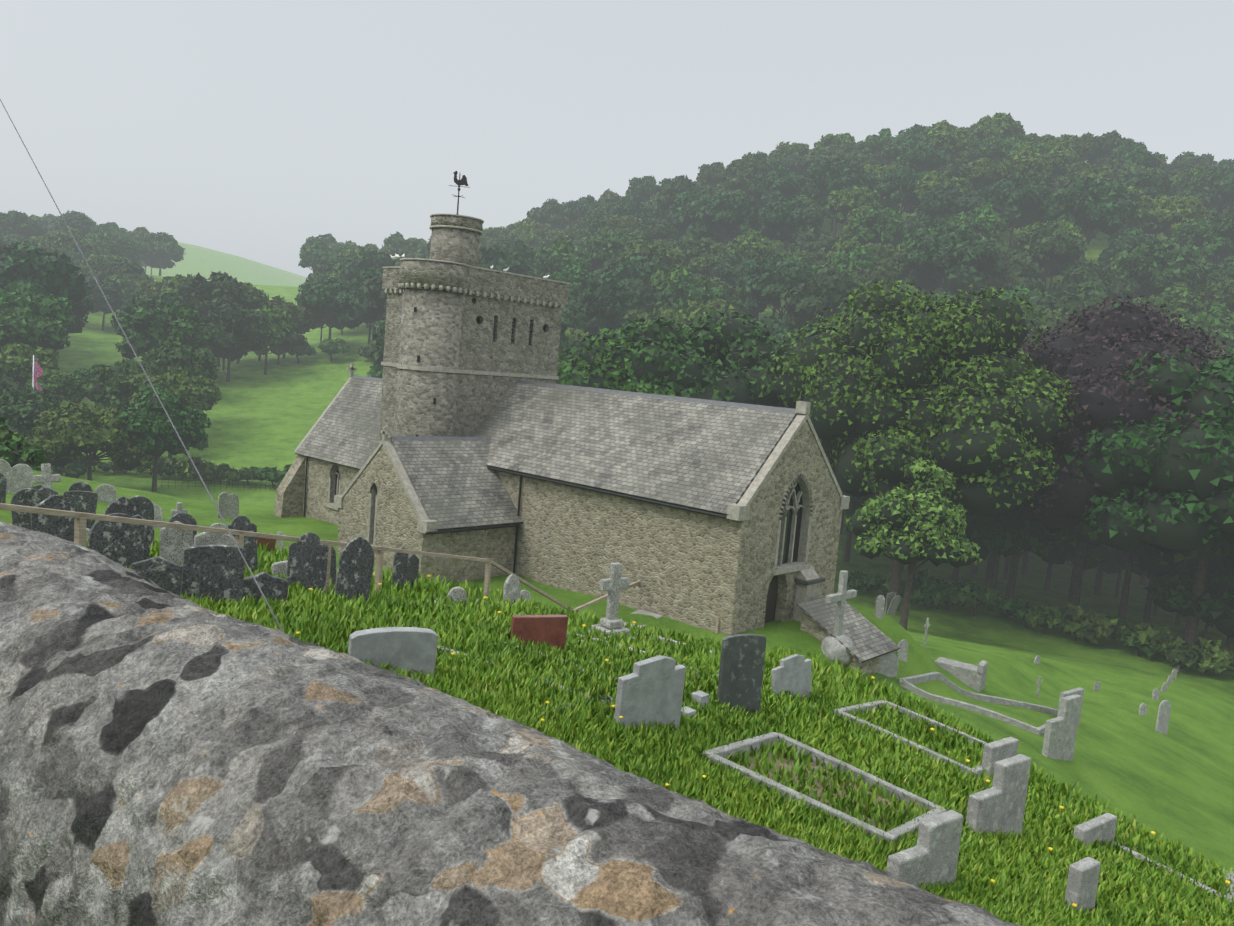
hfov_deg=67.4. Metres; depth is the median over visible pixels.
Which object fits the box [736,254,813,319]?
forest tree
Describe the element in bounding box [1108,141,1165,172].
forest tree
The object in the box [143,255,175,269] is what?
forest tree
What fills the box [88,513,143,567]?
round headstone
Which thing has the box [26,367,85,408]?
forest tree
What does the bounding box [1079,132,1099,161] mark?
forest tree
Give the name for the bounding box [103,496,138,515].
gothic headstone
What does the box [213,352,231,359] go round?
forest tree
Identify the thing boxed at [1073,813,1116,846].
headstone block
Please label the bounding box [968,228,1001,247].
forest tree
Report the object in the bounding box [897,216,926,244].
forest tree
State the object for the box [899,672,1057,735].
grave kerb
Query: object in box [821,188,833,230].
forest tree
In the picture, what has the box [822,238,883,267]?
forest tree
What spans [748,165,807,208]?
forest tree
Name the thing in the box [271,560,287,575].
headstone camber
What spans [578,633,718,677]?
kerb cross grave
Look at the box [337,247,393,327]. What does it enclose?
forest tree
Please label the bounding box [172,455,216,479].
hedge bush
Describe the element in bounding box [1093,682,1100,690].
headstone block
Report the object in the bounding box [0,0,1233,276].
sky
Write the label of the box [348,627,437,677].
headstone camber
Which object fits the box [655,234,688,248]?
forest tree
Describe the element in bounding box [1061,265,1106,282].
forest tree
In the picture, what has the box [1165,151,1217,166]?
forest tree
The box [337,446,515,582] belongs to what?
transept walls
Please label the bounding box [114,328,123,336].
forest tree
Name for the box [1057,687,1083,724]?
headstone block
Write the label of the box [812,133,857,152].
forest tree
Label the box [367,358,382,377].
field tree
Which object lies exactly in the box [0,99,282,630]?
stay wire
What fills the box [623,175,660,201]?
forest tree
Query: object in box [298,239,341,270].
forest tree
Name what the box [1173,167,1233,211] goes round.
forest tree
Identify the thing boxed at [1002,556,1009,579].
forest tree
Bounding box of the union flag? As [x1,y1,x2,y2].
[33,357,42,390]
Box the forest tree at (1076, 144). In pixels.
[1049,134,1093,158]
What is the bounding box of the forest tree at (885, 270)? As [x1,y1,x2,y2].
[843,258,902,289]
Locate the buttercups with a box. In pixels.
[296,575,1229,910]
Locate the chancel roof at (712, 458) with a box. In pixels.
[468,383,797,515]
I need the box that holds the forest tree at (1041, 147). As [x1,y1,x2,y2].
[1005,139,1050,158]
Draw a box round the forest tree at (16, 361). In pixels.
[0,342,59,387]
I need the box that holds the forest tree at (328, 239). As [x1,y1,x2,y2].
[300,233,342,262]
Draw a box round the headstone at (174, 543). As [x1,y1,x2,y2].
[160,521,192,564]
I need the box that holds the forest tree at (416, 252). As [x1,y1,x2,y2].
[406,249,425,257]
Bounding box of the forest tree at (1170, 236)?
[1163,216,1197,241]
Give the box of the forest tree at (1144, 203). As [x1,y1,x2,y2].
[1097,185,1153,233]
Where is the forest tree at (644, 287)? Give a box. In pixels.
[629,279,656,301]
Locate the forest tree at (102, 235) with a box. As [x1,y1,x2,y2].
[85,230,115,241]
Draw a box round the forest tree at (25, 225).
[0,211,47,239]
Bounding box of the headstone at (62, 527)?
[30,496,74,541]
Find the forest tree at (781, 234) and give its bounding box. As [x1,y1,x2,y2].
[774,199,824,242]
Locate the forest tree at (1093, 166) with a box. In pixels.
[1059,163,1102,177]
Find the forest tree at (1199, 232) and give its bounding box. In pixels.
[1179,217,1233,262]
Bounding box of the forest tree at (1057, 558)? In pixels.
[1006,552,1069,595]
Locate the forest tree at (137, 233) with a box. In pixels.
[128,227,155,268]
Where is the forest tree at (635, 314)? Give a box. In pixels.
[624,304,677,326]
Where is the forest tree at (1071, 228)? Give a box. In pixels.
[1018,219,1087,282]
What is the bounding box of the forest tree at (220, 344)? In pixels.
[199,311,249,361]
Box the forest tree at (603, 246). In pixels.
[583,229,629,271]
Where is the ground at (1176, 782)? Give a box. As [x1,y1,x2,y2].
[0,176,1233,914]
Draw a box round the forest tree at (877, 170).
[862,162,897,197]
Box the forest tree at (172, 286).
[159,274,207,299]
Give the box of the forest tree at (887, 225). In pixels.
[848,207,907,247]
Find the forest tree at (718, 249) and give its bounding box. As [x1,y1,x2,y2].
[710,242,729,255]
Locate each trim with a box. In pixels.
[274,456,340,517]
[381,213,569,436]
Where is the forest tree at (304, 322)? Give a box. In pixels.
[269,295,314,358]
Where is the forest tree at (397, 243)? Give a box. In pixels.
[381,231,420,255]
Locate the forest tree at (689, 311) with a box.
[657,304,724,330]
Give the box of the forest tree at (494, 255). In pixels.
[479,244,530,275]
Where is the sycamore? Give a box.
[760,278,1078,610]
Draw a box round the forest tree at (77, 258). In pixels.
[60,250,90,270]
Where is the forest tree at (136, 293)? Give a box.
[117,289,144,311]
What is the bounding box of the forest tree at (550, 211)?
[526,199,568,229]
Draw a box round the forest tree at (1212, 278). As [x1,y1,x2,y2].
[1141,260,1217,293]
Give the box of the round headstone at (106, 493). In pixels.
[95,484,116,502]
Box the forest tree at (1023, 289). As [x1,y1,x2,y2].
[992,285,1032,308]
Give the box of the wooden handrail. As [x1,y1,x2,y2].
[0,503,719,632]
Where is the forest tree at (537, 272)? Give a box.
[526,264,549,277]
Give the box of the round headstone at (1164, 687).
[1161,682,1167,691]
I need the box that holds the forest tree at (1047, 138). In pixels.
[1035,134,1086,161]
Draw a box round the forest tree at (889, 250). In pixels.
[868,242,901,261]
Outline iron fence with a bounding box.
[157,479,279,490]
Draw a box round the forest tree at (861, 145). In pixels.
[848,140,892,164]
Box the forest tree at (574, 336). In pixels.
[565,327,602,344]
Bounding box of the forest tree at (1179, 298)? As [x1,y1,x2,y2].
[1131,282,1209,319]
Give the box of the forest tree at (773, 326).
[738,315,792,335]
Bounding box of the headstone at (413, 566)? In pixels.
[406,554,418,586]
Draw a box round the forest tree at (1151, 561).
[1131,547,1194,622]
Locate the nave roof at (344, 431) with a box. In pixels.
[295,378,381,469]
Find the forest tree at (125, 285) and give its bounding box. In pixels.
[102,274,142,296]
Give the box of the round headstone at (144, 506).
[129,496,153,545]
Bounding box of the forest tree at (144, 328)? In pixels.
[113,303,214,358]
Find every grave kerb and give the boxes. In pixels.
[439,647,593,721]
[702,732,946,843]
[834,700,986,776]
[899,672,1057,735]
[1114,841,1233,904]
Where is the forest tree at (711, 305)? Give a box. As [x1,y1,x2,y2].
[682,298,746,323]
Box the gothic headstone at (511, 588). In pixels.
[503,574,520,602]
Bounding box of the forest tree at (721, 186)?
[710,181,732,192]
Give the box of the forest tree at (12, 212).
[3,210,17,214]
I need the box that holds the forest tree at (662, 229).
[625,219,678,242]
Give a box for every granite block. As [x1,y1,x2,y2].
[681,706,695,717]
[691,690,708,708]
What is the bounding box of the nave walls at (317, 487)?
[298,455,358,525]
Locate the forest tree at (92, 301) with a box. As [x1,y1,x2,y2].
[82,292,96,319]
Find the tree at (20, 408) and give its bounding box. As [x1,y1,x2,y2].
[0,385,60,439]
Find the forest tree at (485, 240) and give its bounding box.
[480,234,496,248]
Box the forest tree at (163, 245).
[141,232,186,275]
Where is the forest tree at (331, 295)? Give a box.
[294,277,365,354]
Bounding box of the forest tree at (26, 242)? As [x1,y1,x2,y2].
[2,239,48,253]
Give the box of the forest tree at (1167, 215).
[1136,194,1210,238]
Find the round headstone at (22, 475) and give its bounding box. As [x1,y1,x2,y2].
[9,464,33,492]
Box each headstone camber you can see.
[50,495,62,499]
[63,490,97,528]
[180,545,245,604]
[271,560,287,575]
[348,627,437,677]
[717,634,766,714]
[885,592,895,613]
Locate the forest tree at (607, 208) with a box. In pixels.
[602,201,626,214]
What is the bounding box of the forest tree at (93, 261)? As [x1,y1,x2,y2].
[78,255,114,310]
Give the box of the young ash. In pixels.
[845,457,982,630]
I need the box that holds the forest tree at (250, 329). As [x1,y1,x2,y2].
[200,302,269,381]
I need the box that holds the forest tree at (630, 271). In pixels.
[597,254,669,286]
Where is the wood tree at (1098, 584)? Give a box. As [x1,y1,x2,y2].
[1093,565,1102,595]
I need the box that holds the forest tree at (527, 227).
[509,218,548,241]
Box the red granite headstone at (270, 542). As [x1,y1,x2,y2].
[257,533,275,551]
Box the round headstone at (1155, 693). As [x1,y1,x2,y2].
[1152,688,1159,700]
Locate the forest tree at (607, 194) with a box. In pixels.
[598,188,624,202]
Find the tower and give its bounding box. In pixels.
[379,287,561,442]
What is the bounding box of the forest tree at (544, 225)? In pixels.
[522,217,552,241]
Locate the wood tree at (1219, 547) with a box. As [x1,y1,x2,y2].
[1207,534,1233,650]
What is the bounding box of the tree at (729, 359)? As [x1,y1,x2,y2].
[582,306,789,406]
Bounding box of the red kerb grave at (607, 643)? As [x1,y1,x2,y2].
[504,632,698,678]
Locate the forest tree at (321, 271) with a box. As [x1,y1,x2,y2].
[305,260,337,284]
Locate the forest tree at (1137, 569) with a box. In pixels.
[1124,556,1199,625]
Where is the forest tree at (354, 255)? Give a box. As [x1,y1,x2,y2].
[337,246,368,259]
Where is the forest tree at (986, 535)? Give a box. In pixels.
[959,504,1074,610]
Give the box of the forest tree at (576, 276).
[545,260,598,302]
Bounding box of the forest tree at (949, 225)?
[944,221,982,237]
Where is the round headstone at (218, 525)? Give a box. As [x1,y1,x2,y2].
[210,523,225,528]
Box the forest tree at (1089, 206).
[1042,176,1138,259]
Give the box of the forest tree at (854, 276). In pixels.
[813,268,862,282]
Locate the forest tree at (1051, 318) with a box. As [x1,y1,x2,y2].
[1035,308,1081,337]
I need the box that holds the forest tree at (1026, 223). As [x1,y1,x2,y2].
[1015,217,1048,238]
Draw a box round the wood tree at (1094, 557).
[1067,543,1135,570]
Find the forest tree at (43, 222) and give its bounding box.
[37,218,49,231]
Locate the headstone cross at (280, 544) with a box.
[277,531,285,550]
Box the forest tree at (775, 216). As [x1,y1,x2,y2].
[758,195,822,252]
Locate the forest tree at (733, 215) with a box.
[686,190,760,244]
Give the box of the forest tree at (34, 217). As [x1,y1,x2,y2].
[29,214,51,221]
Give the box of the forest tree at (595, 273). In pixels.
[591,270,599,275]
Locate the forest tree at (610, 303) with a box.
[577,280,646,336]
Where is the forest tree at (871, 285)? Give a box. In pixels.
[857,280,883,290]
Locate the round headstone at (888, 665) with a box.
[878,652,897,676]
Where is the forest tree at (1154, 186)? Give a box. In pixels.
[1111,170,1175,230]
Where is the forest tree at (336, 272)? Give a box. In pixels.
[327,262,343,278]
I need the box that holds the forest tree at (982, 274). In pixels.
[938,270,998,300]
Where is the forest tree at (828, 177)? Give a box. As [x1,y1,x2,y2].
[804,158,877,236]
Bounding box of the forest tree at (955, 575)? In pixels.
[951,566,959,581]
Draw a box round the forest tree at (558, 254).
[533,238,591,272]
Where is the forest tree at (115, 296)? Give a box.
[88,280,130,329]
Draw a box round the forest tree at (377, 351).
[368,317,385,365]
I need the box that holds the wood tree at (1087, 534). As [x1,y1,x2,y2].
[1071,522,1201,620]
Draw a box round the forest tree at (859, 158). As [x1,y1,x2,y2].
[831,150,866,164]
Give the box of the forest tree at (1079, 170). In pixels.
[1056,161,1114,188]
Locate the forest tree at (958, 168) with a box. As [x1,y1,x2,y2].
[938,158,985,190]
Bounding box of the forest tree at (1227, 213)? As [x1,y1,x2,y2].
[1201,204,1233,262]
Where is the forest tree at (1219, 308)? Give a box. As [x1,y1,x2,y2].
[1194,301,1233,332]
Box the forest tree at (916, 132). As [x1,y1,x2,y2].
[893,123,930,141]
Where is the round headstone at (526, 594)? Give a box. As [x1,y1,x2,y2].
[521,590,530,601]
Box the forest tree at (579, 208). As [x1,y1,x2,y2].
[563,194,602,221]
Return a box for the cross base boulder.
[820,634,852,665]
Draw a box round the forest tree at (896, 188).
[873,165,926,215]
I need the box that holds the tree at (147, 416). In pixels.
[115,382,211,491]
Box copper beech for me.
[1012,292,1230,605]
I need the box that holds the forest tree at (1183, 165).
[1164,158,1193,174]
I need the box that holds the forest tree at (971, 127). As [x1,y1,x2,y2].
[953,122,977,151]
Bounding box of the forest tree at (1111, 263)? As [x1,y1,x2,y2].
[1105,250,1141,285]
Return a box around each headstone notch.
[614,655,685,729]
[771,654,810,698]
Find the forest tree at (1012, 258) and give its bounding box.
[1000,249,1045,288]
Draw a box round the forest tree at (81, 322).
[46,287,88,333]
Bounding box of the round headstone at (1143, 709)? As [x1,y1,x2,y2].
[1139,703,1146,715]
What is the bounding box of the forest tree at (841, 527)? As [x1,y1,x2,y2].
[840,509,843,534]
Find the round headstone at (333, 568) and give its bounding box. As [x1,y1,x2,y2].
[330,546,335,584]
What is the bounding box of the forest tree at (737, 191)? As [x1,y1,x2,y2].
[731,189,760,208]
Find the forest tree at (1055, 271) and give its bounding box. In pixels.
[1039,254,1081,290]
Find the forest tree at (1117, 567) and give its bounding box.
[1067,557,1125,597]
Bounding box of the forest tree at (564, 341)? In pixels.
[559,316,574,349]
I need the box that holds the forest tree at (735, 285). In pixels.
[732,280,780,319]
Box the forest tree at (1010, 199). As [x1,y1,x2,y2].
[977,172,1052,247]
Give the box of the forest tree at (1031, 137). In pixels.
[1024,131,1039,141]
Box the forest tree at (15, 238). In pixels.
[0,233,25,243]
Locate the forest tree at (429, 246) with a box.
[424,236,485,258]
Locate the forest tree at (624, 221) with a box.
[605,214,642,231]
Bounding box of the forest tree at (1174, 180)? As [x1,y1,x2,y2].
[1167,170,1200,185]
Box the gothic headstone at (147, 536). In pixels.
[132,514,150,559]
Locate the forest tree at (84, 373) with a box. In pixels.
[71,364,100,407]
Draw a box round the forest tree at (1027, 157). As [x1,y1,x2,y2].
[1002,144,1052,174]
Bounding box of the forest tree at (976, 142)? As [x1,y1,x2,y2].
[968,135,998,163]
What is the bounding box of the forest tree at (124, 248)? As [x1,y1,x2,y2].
[94,236,140,260]
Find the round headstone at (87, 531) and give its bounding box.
[86,528,89,540]
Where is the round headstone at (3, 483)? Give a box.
[0,473,6,503]
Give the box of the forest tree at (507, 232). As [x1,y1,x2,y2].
[503,228,513,241]
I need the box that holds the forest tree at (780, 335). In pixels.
[769,323,823,360]
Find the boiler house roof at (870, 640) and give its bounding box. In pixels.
[796,597,899,662]
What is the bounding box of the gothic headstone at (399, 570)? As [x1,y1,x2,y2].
[391,546,407,587]
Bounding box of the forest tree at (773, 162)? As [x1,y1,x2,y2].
[753,151,782,173]
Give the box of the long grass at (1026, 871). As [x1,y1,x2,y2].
[86,535,1233,925]
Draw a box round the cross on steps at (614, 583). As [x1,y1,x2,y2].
[589,562,634,639]
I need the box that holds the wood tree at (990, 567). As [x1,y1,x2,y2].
[984,551,994,587]
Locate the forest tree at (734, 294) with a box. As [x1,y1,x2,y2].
[713,277,747,309]
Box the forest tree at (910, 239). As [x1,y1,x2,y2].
[900,223,953,296]
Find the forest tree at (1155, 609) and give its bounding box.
[1117,549,1157,615]
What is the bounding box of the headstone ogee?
[242,571,288,605]
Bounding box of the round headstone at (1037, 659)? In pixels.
[1034,655,1039,663]
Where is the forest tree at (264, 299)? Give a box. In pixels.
[236,282,269,362]
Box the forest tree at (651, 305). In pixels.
[645,288,677,311]
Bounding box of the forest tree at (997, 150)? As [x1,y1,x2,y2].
[974,137,1015,164]
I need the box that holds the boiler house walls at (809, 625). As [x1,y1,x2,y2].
[800,611,879,673]
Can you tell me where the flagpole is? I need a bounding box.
[32,355,33,388]
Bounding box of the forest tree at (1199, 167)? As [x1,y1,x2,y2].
[1167,163,1209,177]
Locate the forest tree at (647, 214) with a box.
[610,199,662,225]
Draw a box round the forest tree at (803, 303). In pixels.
[776,266,866,330]
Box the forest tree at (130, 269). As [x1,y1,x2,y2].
[83,258,157,314]
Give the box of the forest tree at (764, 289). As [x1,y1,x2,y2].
[736,259,813,318]
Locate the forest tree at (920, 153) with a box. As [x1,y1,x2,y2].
[893,138,949,172]
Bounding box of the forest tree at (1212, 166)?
[1170,164,1214,172]
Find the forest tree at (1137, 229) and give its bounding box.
[1108,227,1155,247]
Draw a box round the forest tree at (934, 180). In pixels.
[910,169,971,208]
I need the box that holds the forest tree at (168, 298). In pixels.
[110,292,195,332]
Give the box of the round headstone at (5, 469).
[0,459,11,493]
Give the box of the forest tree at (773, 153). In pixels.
[767,150,786,160]
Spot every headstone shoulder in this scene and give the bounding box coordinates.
[153,504,162,528]
[225,515,257,570]
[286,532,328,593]
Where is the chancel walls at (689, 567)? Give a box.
[497,421,841,635]
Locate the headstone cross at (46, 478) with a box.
[33,463,60,488]
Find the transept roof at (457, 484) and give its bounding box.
[389,438,523,530]
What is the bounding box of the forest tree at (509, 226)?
[500,223,512,230]
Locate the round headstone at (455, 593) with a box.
[448,587,466,603]
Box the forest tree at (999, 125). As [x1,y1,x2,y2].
[973,112,1023,140]
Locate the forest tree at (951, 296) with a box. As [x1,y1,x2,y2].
[941,294,960,301]
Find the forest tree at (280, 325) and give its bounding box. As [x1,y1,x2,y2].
[243,304,296,374]
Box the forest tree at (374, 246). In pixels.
[350,243,391,254]
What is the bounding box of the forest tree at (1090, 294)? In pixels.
[1021,278,1114,318]
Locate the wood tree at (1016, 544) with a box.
[991,526,1085,599]
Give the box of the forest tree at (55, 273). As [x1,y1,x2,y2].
[0,241,92,314]
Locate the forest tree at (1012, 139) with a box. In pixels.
[991,136,1018,163]
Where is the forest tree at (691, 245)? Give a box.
[672,233,716,276]
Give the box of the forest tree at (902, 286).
[886,283,953,306]
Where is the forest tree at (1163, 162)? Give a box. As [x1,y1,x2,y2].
[1159,154,1167,168]
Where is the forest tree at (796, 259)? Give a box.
[787,256,825,272]
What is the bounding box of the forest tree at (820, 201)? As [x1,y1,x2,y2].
[799,194,834,219]
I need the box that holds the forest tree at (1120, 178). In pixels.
[1113,173,1150,228]
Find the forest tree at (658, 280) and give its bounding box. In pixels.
[648,264,715,290]
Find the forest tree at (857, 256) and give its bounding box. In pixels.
[829,246,890,272]
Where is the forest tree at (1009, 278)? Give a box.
[983,266,1047,290]
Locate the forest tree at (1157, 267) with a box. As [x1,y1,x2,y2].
[1114,240,1211,297]
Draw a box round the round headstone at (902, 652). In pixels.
[897,639,907,662]
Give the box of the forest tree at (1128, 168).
[1116,161,1164,178]
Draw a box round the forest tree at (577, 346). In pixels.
[573,336,599,352]
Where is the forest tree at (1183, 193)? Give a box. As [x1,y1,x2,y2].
[1176,185,1216,209]
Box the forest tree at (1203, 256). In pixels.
[1168,241,1207,262]
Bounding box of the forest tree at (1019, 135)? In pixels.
[978,128,1025,141]
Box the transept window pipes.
[367,466,726,573]
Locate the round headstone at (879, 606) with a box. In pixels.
[874,595,884,619]
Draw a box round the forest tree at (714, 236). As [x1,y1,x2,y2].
[686,222,730,243]
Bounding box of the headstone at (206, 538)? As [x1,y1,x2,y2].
[194,532,233,545]
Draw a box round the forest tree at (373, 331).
[372,320,374,340]
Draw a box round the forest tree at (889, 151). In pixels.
[879,138,915,160]
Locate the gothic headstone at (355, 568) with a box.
[334,536,373,602]
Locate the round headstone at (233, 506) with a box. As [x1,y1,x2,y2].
[228,493,238,517]
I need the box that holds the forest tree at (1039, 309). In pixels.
[1022,301,1048,343]
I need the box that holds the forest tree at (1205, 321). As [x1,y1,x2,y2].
[1165,311,1233,350]
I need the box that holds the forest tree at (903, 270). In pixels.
[892,248,924,292]
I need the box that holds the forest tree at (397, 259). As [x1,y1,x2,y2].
[392,248,417,263]
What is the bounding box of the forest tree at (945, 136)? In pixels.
[920,120,971,163]
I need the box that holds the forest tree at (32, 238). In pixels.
[29,236,45,241]
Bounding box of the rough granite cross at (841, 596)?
[826,570,856,636]
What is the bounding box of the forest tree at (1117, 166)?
[1110,159,1133,178]
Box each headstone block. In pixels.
[510,615,567,650]
[981,737,1018,776]
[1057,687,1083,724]
[1065,857,1100,913]
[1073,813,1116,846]
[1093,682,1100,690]
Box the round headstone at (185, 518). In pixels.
[168,513,196,545]
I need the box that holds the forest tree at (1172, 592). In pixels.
[1144,568,1233,638]
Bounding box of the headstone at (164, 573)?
[131,556,182,595]
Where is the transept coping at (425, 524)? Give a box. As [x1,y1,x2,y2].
[334,427,490,533]
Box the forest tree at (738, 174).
[717,152,766,194]
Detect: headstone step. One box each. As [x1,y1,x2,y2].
[886,810,962,886]
[965,754,1030,837]
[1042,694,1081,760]
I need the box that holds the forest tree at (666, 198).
[656,178,715,222]
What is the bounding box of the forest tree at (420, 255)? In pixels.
[415,253,429,258]
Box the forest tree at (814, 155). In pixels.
[795,145,836,177]
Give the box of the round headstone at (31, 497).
[11,488,44,529]
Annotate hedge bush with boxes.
[0,417,10,433]
[0,429,19,456]
[0,433,46,467]
[4,427,32,448]
[7,445,25,458]
[9,455,22,464]
[14,439,46,465]
[21,460,34,468]
[32,466,56,473]
[51,465,80,478]
[58,462,84,475]
[60,471,71,477]
[81,458,102,471]
[100,461,124,473]
[112,463,134,473]
[134,459,160,474]
[149,455,176,475]
[165,461,195,478]
[167,434,209,458]
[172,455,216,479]
[190,466,217,477]
[201,463,237,483]
[202,470,218,481]
[217,469,242,484]
[238,466,259,484]
[246,345,283,360]
[254,466,283,487]
[269,464,291,484]
[284,343,316,362]
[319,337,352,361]
[358,343,373,362]
[847,570,864,590]
[861,573,906,598]
[901,568,957,607]
[930,582,958,609]
[938,580,960,610]
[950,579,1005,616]
[996,598,1048,628]
[1020,602,1062,633]
[1056,608,1128,642]
[1058,602,1113,643]
[1120,628,1161,659]
[1131,621,1188,662]
[1159,636,1206,670]
[1194,637,1233,675]
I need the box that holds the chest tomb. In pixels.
[935,657,987,691]
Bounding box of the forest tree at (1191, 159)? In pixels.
[1176,156,1197,164]
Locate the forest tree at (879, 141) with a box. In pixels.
[862,128,894,161]
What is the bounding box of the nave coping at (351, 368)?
[294,363,381,454]
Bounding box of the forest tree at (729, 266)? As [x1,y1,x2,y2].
[708,249,758,283]
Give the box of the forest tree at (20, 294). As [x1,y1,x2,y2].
[0,281,76,386]
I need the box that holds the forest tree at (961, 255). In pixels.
[903,224,1005,293]
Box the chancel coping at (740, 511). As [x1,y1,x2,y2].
[517,380,849,520]
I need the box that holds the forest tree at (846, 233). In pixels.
[841,204,876,243]
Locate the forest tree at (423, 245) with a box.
[417,241,428,250]
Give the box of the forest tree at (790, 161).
[783,152,801,173]
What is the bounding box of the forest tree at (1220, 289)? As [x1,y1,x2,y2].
[1194,276,1233,311]
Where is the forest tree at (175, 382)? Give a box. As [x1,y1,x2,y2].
[128,369,209,409]
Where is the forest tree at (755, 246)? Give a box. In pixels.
[725,230,775,266]
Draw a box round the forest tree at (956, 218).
[947,213,973,222]
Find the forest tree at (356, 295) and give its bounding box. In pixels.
[343,292,385,345]
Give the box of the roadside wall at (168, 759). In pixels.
[0,521,1020,925]
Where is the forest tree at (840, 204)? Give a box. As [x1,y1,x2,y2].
[824,184,881,223]
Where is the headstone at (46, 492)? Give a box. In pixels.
[30,484,57,498]
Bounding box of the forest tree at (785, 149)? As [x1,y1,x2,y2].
[776,141,808,159]
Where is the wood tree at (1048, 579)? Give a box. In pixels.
[1044,563,1052,590]
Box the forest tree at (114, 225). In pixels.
[106,222,129,236]
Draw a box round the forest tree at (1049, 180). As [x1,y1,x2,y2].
[993,169,1058,233]
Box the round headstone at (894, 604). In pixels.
[886,595,900,614]
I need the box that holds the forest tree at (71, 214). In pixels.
[47,210,96,226]
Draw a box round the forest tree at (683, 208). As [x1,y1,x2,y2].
[665,188,714,231]
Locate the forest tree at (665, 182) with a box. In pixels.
[655,174,687,204]
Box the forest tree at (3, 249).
[0,244,11,260]
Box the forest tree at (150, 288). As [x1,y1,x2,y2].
[137,276,173,301]
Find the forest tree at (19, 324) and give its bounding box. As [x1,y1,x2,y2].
[0,305,70,387]
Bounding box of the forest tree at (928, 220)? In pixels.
[919,213,958,228]
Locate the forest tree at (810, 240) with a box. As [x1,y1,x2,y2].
[790,227,839,254]
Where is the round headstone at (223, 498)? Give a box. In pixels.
[217,492,228,517]
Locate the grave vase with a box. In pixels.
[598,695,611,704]
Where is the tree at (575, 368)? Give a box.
[557,328,674,395]
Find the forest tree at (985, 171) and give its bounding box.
[967,156,1007,190]
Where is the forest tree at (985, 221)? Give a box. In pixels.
[957,202,1008,246]
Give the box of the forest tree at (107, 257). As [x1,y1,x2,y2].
[85,253,123,261]
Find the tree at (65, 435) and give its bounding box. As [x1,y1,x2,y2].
[27,402,151,480]
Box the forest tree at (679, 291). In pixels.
[659,274,728,316]
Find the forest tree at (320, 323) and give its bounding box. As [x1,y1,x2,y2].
[311,310,344,339]
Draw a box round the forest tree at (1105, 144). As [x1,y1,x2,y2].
[1084,130,1135,164]
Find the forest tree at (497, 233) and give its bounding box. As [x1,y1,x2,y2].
[482,227,505,240]
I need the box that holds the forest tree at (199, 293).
[178,271,263,366]
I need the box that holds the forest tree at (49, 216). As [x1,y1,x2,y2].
[43,213,57,218]
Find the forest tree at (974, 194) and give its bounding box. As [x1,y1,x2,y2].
[967,185,993,200]
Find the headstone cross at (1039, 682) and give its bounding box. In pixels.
[1036,676,1041,695]
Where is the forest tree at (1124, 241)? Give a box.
[1097,230,1171,268]
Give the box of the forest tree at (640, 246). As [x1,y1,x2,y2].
[618,234,686,268]
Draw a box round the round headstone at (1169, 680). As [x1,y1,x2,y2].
[1167,675,1171,684]
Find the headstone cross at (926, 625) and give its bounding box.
[923,618,929,645]
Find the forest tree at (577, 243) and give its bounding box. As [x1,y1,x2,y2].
[572,236,589,247]
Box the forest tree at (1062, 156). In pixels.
[1038,141,1078,179]
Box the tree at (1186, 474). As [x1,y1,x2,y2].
[1064,346,1233,643]
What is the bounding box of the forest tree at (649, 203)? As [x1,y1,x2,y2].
[644,193,658,206]
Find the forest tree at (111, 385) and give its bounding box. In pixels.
[80,357,163,408]
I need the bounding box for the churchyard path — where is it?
[427,597,662,627]
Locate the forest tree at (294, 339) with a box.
[269,329,307,364]
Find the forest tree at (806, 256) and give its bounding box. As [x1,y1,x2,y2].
[778,248,815,265]
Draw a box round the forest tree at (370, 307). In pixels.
[353,260,399,320]
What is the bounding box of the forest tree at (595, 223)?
[576,208,612,239]
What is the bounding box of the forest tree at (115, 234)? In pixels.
[95,224,124,237]
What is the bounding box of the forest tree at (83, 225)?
[56,215,105,235]
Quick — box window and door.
[764,472,825,622]
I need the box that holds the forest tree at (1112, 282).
[1048,259,1138,302]
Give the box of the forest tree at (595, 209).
[589,200,618,215]
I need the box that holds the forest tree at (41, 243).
[22,239,62,253]
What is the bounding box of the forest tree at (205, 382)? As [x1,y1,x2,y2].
[189,374,222,410]
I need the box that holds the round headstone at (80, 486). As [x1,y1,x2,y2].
[68,481,92,491]
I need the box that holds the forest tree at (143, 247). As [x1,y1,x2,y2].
[125,235,150,259]
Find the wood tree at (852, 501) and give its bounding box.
[842,491,857,561]
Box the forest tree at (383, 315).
[381,300,386,319]
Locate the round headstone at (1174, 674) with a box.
[1171,669,1176,678]
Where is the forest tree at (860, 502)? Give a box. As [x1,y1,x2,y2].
[845,494,875,537]
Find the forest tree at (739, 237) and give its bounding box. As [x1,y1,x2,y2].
[735,228,772,245]
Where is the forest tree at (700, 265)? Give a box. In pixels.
[688,253,717,277]
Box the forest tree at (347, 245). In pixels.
[329,240,361,250]
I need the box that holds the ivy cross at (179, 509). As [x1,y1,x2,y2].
[171,502,187,514]
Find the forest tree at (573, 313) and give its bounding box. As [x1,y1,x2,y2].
[562,298,593,335]
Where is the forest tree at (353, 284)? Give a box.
[345,266,380,333]
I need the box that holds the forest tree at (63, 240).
[43,226,104,254]
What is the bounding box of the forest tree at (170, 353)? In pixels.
[141,335,218,380]
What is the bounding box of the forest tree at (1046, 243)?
[1007,221,1087,279]
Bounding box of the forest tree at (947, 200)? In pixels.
[915,184,978,219]
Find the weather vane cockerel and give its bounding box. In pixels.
[449,171,469,214]

